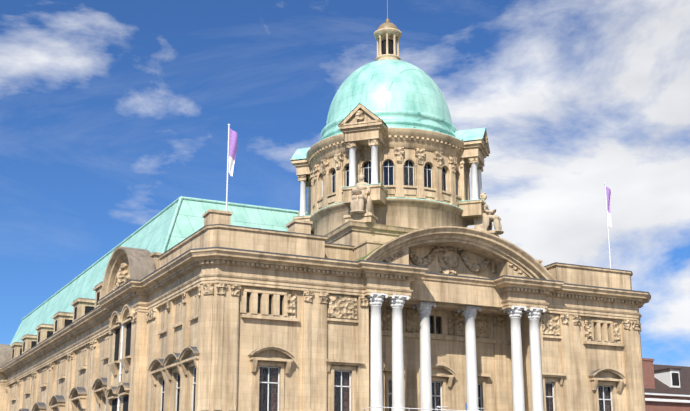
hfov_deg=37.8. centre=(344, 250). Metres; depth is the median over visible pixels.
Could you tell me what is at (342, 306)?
city hall carved ornament
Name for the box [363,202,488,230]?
statue thrones
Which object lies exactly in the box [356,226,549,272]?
mossy pediment roof
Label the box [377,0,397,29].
lantern cap finial
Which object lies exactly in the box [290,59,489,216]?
copper dome
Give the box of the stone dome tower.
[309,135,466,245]
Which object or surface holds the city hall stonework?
on the ground
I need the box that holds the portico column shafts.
[370,305,543,410]
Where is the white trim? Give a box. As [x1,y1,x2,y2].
[645,369,689,402]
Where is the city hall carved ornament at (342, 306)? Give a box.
[6,110,640,391]
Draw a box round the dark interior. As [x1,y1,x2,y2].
[382,39,678,385]
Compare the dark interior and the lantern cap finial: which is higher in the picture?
the lantern cap finial
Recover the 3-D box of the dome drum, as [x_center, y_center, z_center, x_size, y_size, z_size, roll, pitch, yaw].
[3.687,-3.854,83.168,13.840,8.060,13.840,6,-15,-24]
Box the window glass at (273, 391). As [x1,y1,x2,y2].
[82,293,610,410]
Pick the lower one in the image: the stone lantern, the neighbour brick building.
the neighbour brick building
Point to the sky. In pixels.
(113, 112)
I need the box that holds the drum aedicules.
[291,104,498,236]
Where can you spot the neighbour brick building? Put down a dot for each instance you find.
(648, 373)
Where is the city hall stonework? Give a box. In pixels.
[0,209,650,410]
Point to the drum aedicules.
(370, 126)
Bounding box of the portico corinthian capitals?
[367,292,545,319]
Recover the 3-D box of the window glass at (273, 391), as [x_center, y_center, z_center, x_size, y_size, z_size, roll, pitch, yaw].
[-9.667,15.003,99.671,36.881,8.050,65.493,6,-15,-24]
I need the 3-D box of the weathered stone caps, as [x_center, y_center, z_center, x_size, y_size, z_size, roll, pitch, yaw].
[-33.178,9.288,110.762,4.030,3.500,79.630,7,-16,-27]
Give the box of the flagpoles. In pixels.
[226,124,610,268]
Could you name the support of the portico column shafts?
on the city hall stonework
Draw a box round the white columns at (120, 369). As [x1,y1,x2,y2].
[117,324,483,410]
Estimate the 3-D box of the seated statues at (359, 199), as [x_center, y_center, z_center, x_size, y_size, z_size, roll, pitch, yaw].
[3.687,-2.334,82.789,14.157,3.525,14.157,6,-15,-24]
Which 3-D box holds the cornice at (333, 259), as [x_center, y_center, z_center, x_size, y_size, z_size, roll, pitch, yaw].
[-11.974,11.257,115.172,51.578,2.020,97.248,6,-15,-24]
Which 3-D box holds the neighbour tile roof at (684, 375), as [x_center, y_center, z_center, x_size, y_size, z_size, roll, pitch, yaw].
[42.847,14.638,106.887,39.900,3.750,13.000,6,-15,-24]
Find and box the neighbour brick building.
[642,358,689,410]
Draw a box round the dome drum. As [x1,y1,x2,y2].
[306,128,466,235]
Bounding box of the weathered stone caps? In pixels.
[0,246,155,366]
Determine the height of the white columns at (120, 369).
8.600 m
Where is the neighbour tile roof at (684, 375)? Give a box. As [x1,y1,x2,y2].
[644,364,689,394]
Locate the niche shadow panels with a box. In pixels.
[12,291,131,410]
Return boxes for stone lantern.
[374,28,401,60]
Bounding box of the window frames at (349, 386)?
[81,160,612,410]
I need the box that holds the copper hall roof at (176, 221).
[10,196,306,345]
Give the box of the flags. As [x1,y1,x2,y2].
[229,129,611,226]
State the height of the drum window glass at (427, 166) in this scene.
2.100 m
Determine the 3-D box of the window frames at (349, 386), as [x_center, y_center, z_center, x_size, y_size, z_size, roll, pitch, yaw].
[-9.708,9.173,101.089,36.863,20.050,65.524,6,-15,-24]
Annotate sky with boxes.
[0,0,689,366]
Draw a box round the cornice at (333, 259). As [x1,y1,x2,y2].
[0,224,650,367]
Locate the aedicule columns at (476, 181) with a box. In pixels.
[299,145,481,215]
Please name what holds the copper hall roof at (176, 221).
on the city hall stonework
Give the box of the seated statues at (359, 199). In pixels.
[298,173,503,234]
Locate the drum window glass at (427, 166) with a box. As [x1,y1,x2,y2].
[332,161,455,192]
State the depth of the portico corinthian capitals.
73.35 m

